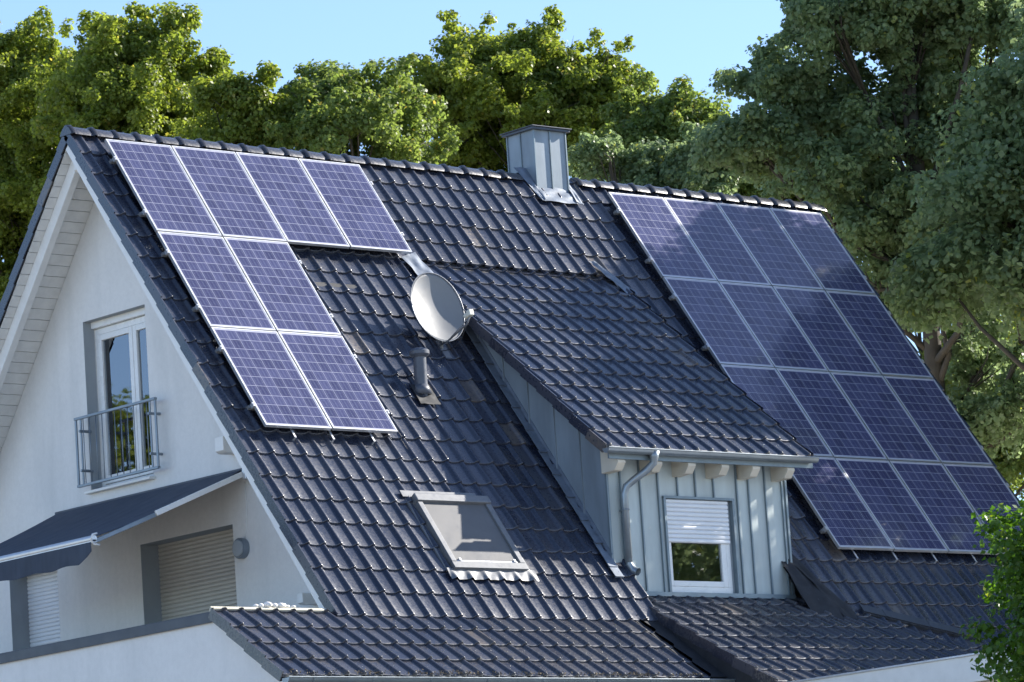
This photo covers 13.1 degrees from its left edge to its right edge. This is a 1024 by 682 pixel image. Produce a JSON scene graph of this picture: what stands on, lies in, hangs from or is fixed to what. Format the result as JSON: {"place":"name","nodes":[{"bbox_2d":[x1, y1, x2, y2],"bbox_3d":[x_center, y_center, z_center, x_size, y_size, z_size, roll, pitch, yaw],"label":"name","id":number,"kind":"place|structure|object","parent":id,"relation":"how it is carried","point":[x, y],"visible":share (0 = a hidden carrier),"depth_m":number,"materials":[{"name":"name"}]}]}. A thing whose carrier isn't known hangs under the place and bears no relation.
{"place":"outdoors","nodes":[
{"label":"outdoors","id":0,"kind":"place"},
{"bbox_2d":[289,668,704,676],"bbox_3d":[-0.096,3.784,51.040,6.204,0.082,0.110,4,-12,-40],"label":"gutter","id":1,"kind":"object","parent":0,"point":[613,673],"visible":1,"depth_m":51.21,"materials":[{"name":"grey metal"}]},
{"bbox_2d":[0,0,1023,499],"label":"sky","id":2,"kind":"structure","parent":0,"point":[672,38],"materials":[{"name":"blue"}]},
{"bbox_2d":[789,647,1015,681],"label":"wall","id":3,"kind":"structure","parent":0,"point":[957,668],"depth_m":49.96,"materials":[{"name":"white paint"}]},
{"label":"ground","id":4,"kind":"structure","parent":0,"visible":0},
{"bbox_2d":[0,5,105,300],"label":"maple tree","id":5,"kind":"object","parent":4,"relation":"on","point":[28,52],"visible":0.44,"depth_m":90.84,"materials":[{"name":"green plant"}]},
{"bbox_2d":[30,0,236,202],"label":"maple tree","id":6,"kind":"object","parent":4,"relation":"on","point":[131,76],"visible":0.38,"depth_m":86.73,"materials":[{"name":"green plant"}]},
{"bbox_2d":[169,60,310,148],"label":"maple tree","id":7,"kind":"object","parent":4,"relation":"on","point":[245,105],"visible":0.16,"depth_m":83.38,"materials":[{"name":"green plant"}]},
{"bbox_2d":[262,52,462,164],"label":"linden tree","id":8,"kind":"object","parent":4,"relation":"on","point":[338,111],"visible":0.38,"depth_m":83.09,"materials":[{"name":"green plant"}]},
{"bbox_2d":[0,124,1023,681],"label":"house","id":9,"kind":"structure","parent":4,"relation":"on","point":[588,456],"depth_m":55.51,"materials":[{"name":"tile"}]},
{"bbox_2d":[91,307,153,486],"bbox_3d":[-4.778,0.726,55.921,0.130,2.160,1.340,4,-12,-40],"label":"balcony door","id":10,"kind":"structure","parent":9,"relation":"in","point":[120,340],"depth_m":56.04,"materials":[{"name":"white plastic"}]},
{"bbox_2d":[0,468,247,580],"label":"awning","id":11,"kind":"object","parent":9,"relation":"attached to","point":[61,539],"visible":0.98,"depth_m":53.58,"materials":[{"name":"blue fabric"}]},
{"bbox_2d":[161,249,301,265],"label":"mounting rail","id":12,"kind":"object","parent":9,"relation":"attached to","point":[166,252],"visible":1,"depth_m":54.56,"materials":[{"name":"metal"}]},
{"bbox_2d":[232,538,249,558],"bbox_3d":[-3.260,2.486,53.619,0.102,0.250,0.250,4,-12,-40],"label":"wall lamp","id":13,"kind":"object","parent":9,"relation":"attached to","point":[240,548],"visible":1,"depth_m":53.56,"materials":[{"name":"white glass"}]},
{"bbox_2d":[109,156,373,185],"bbox_3d":[-3.395,-2.138,56.830,4.153,0.092,0.100,4,-12,-40],"label":"mounting rail","id":14,"kind":"object","parent":9,"relation":"attached to","point":[113,160],"visible":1,"depth_m":55.51,"materials":[{"name":"metal"}]},
{"bbox_2d":[171,146,286,241],"bbox_3d":[-3.566,-1.845,56.227,0.992,1.652,0.040,4,-48,-40],"label":"solar panel","id":15,"kind":"object","parent":14,"relation":"attached to","point":[229,194],"visible":1,"depth_m":56.20,"materials":[{"name":"glass"}]},
{"bbox_2d":[298,158,411,253],"bbox_3d":[-2.024,-1.736,57.533,0.992,1.652,0.041,4,-48,-40],"label":"solar panel","id":16,"kind":"object","parent":14,"relation":"attached to","point":[358,211],"visible":1,"depth_m":57.50,"materials":[{"name":"glass"}]},
{"bbox_2d":[244,482,246,536],"bbox_3d":[-3.202,2.027,53.655,0.012,0.672,0.082,4,-12,-40],"label":"cable","id":17,"kind":"object","parent":9,"relation":"attached to","point":[246,509],"visible":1,"depth_m":53.63,"materials":[{"name":"white plastic"}]},
{"bbox_2d":[191,304,333,318],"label":"mounting rail","id":18,"kind":"object","parent":9,"relation":"attached to","point":[196,308],"visible":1,"depth_m":54.02,"materials":[{"name":"metal"}]},
{"bbox_2d":[156,231,275,330],"bbox_3d":[-3.617,-0.723,54.627,0.992,1.652,0.040,4,-48,-40],"label":"solar panel","id":19,"kind":"object","parent":18,"relation":"attached to","point":[216,282],"visible":1,"depth_m":54.60,"materials":[{"name":"glass"}]},
{"bbox_2d":[223,237,340,335],"bbox_3d":[-2.846,-0.671,55.280,0.992,1.652,0.042,4,-48,-40],"label":"solar panel","id":20,"kind":"object","parent":18,"relation":"on","point":[284,290],"visible":1,"depth_m":55.26,"materials":[{"name":"glass"}]},
{"bbox_2d":[264,602,272,606],"bbox_3d":[-2.761,2.986,50.605,0.107,0.077,0.106,-4,-9,-2],"label":"pebble","id":21,"kind":"object","parent":9,"relation":"on","point":[268,604],"visible":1,"depth_m":50.57,"materials":[{"name":"white stone"}]},
{"bbox_2d":[138,209,403,236],"bbox_3d":[-2.982,-1.466,56.287,4.153,0.092,0.100,4,-12,-40],"label":"mounting rail","id":22,"kind":"object","parent":9,"relation":"attached to","point":[142,213],"visible":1,"depth_m":54.96,"materials":[{"name":"metal"}]},
{"bbox_2d":[104,139,221,236],"bbox_3d":[-4.338,-1.898,55.575,0.992,1.652,0.040,4,-48,-40],"label":"solar panel","id":23,"kind":"object","parent":22,"relation":"attached to","point":[164,191],"visible":1,"depth_m":55.55,"materials":[{"name":"glass"}]},
{"bbox_2d":[236,152,349,248],"bbox_3d":[-2.796,-1.790,56.882,0.992,1.652,0.041,4,-48,-40],"label":"solar panel","id":24,"kind":"object","parent":22,"relation":"attached to","point":[293,201],"visible":1,"depth_m":56.85,"materials":[{"name":"glass"}]},
{"bbox_2d":[278,603,285,607],"bbox_3d":[-2.614,3.000,50.728,0.116,0.060,0.084,4,-12,-40],"label":"pebble","id":25,"kind":"object","parent":9,"relation":"on","point":[282,605],"visible":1,"depth_m":50.69,"materials":[{"name":"white stone"}]},
{"bbox_2d":[215,345,356,359],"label":"mounting rail","id":26,"kind":"object","parent":9,"relation":"attached to","point":[219,350],"visible":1,"depth_m":53.61,"materials":[{"name":"metal"}]},
{"bbox_2d":[246,402,389,444],"bbox_3d":[-2.236,0.999,53.635,2.129,0.473,0.295,4,-12,-40],"label":"mounting rail","id":27,"kind":"object","parent":9,"relation":"attached to","point":[251,406],"visible":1,"depth_m":53.17,"materials":[{"name":"metal"}]},
{"bbox_2d":[210,327,331,430],"bbox_3d":[-2.896,0.451,53.678,0.992,1.652,0.041,4,-48,-40],"label":"solar panel","id":28,"kind":"object","parent":27,"relation":"attached to","point":[273,383],"visible":1,"depth_m":53.64,"materials":[{"name":"glass"}]},
{"bbox_2d":[277,331,397,433],"bbox_3d":[-2.125,0.502,54.333,0.992,1.652,0.042,4,-48,-40],"label":"solar panel","id":29,"kind":"object","parent":27,"relation":"attached to","point":[338,383],"visible":1,"depth_m":54.30,"materials":[{"name":"glass"}]},
{"bbox_2d":[410,272,473,357],"bbox_3d":[-0.744,-0.365,56.179,0.869,1.116,0.725,-8,-10,24],"label":"satellite dish","id":30,"kind":"object","parent":9,"relation":"on","point":[438,308],"visible":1,"depth_m":56.33,"materials":[{"name":"metal"}]},
{"bbox_2d":[399,490,538,580],"bbox_3d":[-0.503,2.330,53.517,1.390,1.174,0.889,4,-12,-40],"label":"roof window","id":31,"kind":"structure","parent":9,"relation":"in","point":[467,530],"depth_m":53.47,"materials":[{"name":"metal"}]},
{"bbox_2d":[662,495,740,593],"bbox_3d":[2.331,2.558,55.746,1.200,1.220,0.134,4,-12,-40],"label":"dormer window","id":32,"kind":"structure","parent":9,"relation":"in","point":[701,546],"depth_m":55.77,"materials":[{"name":"white plastic"}]},
{"bbox_2d":[613,208,834,231],"bbox_3d":[2.987,-1.657,62.197,4.153,0.092,0.100,4,-12,-40],"label":"mounting rail","id":33,"kind":"object","parent":9,"relation":"attached to","point":[617,211],"visible":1,"depth_m":60.87,"materials":[{"name":"metal"}]},
{"bbox_2d":[645,256,866,278],"bbox_3d":[3.400,-0.985,61.654,4.153,0.092,0.100,4,-12,-40],"label":"mounting rail","id":34,"kind":"object","parent":9,"relation":"attached to","point":[648,260],"visible":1,"depth_m":60.33,"materials":[{"name":"metal"}]},
{"bbox_2d":[608,192,716,280],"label":"solar panel","id":35,"kind":"object","parent":34,"relation":"attached to","point":[661,236],"visible":1,"depth_m":60.91,"materials":[{"name":"glass"}]},
{"bbox_2d":[663,198,770,285],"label":"solar panel","id":36,"kind":"object","parent":34,"relation":"attached to","point":[719,245],"visible":1,"depth_m":61.57,"materials":[{"name":"glass"}]},
{"bbox_2d":[717,203,823,289],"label":"solar panel","id":37,"kind":"object","parent":34,"relation":"attached to","point":[770,247],"visible":1,"depth_m":62.23,"materials":[{"name":"glass"}]},
{"bbox_2d":[769,208,875,294],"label":"solar panel","id":38,"kind":"object","parent":34,"relation":"attached to","point":[822,251],"visible":1,"depth_m":62.88,"materials":[{"name":"glass"}]},
{"bbox_2d":[668,293,890,314],"bbox_3d":[3.708,-0.484,61.249,4.153,0.092,0.100,4,-12,-40],"label":"mounting rail","id":39,"kind":"object","parent":9,"relation":"attached to","point":[673,296],"visible":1,"depth_m":59.93,"materials":[{"name":"metal"}]},
{"bbox_2d":[701,343,923,362],"bbox_3d":[4.121,0.189,60.706,4.153,0.092,0.100,4,-12,-40],"label":"mounting rail","id":40,"kind":"object","parent":9,"relation":"attached to","point":[705,347],"visible":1,"depth_m":59.38,"materials":[{"name":"metal"}]},
{"bbox_2d":[662,277,773,367],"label":"solar panel","id":41,"kind":"object","parent":40,"relation":"attached to","point":[720,326],"visible":1,"depth_m":59.97,"materials":[{"name":"glass"}]},
{"bbox_2d":[719,282,827,371],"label":"solar panel","id":42,"kind":"object","parent":40,"relation":"attached to","point":[773,327],"visible":1,"depth_m":60.63,"materials":[{"name":"glass"}]},
{"bbox_2d":[772,286,880,374],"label":"solar panel","id":43,"kind":"object","parent":40,"relation":"attached to","point":[834,342],"visible":1,"depth_m":61.28,"materials":[{"name":"glass"}]},
{"bbox_2d":[825,290,932,378],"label":"solar panel","id":44,"kind":"object","parent":40,"relation":"attached to","point":[879,335],"visible":1,"depth_m":61.92,"materials":[{"name":"glass"}]},
{"bbox_2d":[819,526,976,564],"bbox_3d":[5.638,2.708,58.707,4.153,0.473,0.295,4,-12,-40],"label":"mounting rail","id":45,"kind":"object","parent":9,"relation":"attached to","point":[824,529],"visible":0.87,"depth_m":57.55,"materials":[{"name":"metal"}]},
{"bbox_2d":[792,456,893,550],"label":"solar panel","id":46,"kind":"object","parent":45,"relation":"attached to","point":[836,503],"visible":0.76,"depth_m":58.02,"materials":[{"name":"glass"}]},
{"bbox_2d":[835,458,947,552],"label":"solar panel","id":47,"kind":"object","parent":45,"relation":"attached to","point":[894,509],"visible":1,"depth_m":58.73,"materials":[{"name":"glass"}]},
{"bbox_2d":[889,461,998,554],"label":"solar panel","id":48,"kind":"object","parent":45,"relation":"attached to","point":[940,499],"visible":0.84,"depth_m":59.40,"materials":[{"name":"glass"}]},
{"bbox_2d":[942,463,1023,553],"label":"solar panel","id":49,"kind":"object","parent":45,"relation":"attached to","point":[984,488],"visible":0.7,"depth_m":60.24,"materials":[{"name":"glass"}]},
{"bbox_2d":[395,4,664,179],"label":"maple tree","id":50,"kind":"object","parent":4,"relation":"on","point":[491,89],"visible":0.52,"depth_m":91.16,"materials":[{"name":"green plant"}]},
{"bbox_2d":[578,67,733,183],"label":"linden tree","id":51,"kind":"object","parent":4,"relation":"on","point":[633,118],"visible":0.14,"depth_m":85.48,"materials":[{"name":"green plant"}]},
{"bbox_2d":[567,121,750,194],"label":"silver linden","id":52,"kind":"object","parent":4,"relation":"on","point":[659,163],"visible":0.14,"depth_m":79.44,"materials":[{"name":"green plant"}]},
{"bbox_2d":[687,0,1023,459],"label":"silver linden","id":53,"kind":"object","parent":4,"relation":"on","point":[838,137],"visible":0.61,"depth_m":69.56,"materials":[{"name":"green plant"}]},
{"bbox_2d":[728,157,1023,499],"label":"maple tree","id":54,"kind":"object","parent":4,"relation":"on","point":[1010,470],"visible":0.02,"depth_m":81.50,"materials":[{"name":"green plant"}]},
{"bbox_2d":[880,0,1023,370],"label":"linden tree","id":55,"kind":"object","parent":4,"relation":"on","point":[980,198],"visible":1,"depth_m":63.24,"materials":[{"name":"green plant"}]},
{"bbox_2d":[958,494,1023,681],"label":"leafy bush tree","id":56,"kind":"object","parent":4,"relation":"on","point":[1012,568],"visible":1,"depth_m":44.77,"materials":[{"name":"green plant"}]},
{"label":"mounting rail","id":57,"kind":"object","parent":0,"visible":0},
{"bbox_2d":[719,364,832,456],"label":"solar panel","id":58,"kind":"object","parent":57,"relation":"attached to","point":[768,390],"visible":0.69,"depth_m":59.16,"materials":[{"name":"glass"}]},
{"bbox_2d":[776,368,887,460],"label":"solar panel","id":59,"kind":"object","parent":57,"relation":"attached to","point":[831,414],"visible":1,"depth_m":59.68,"materials":[{"name":"glass"}]},
{"bbox_2d":[830,372,940,462],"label":"solar panel","id":60,"kind":"object","parent":57,"relation":"attached to","point":[886,419],"visible":1,"depth_m":60.33,"materials":[{"name":"glass"}]},
{"bbox_2d":[883,376,992,465],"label":"solar panel","id":61,"kind":"object","parent":57,"relation":"attached to","point":[938,421],"visible":1,"depth_m":60.99,"materials":[{"name":"glass"}]}
]}

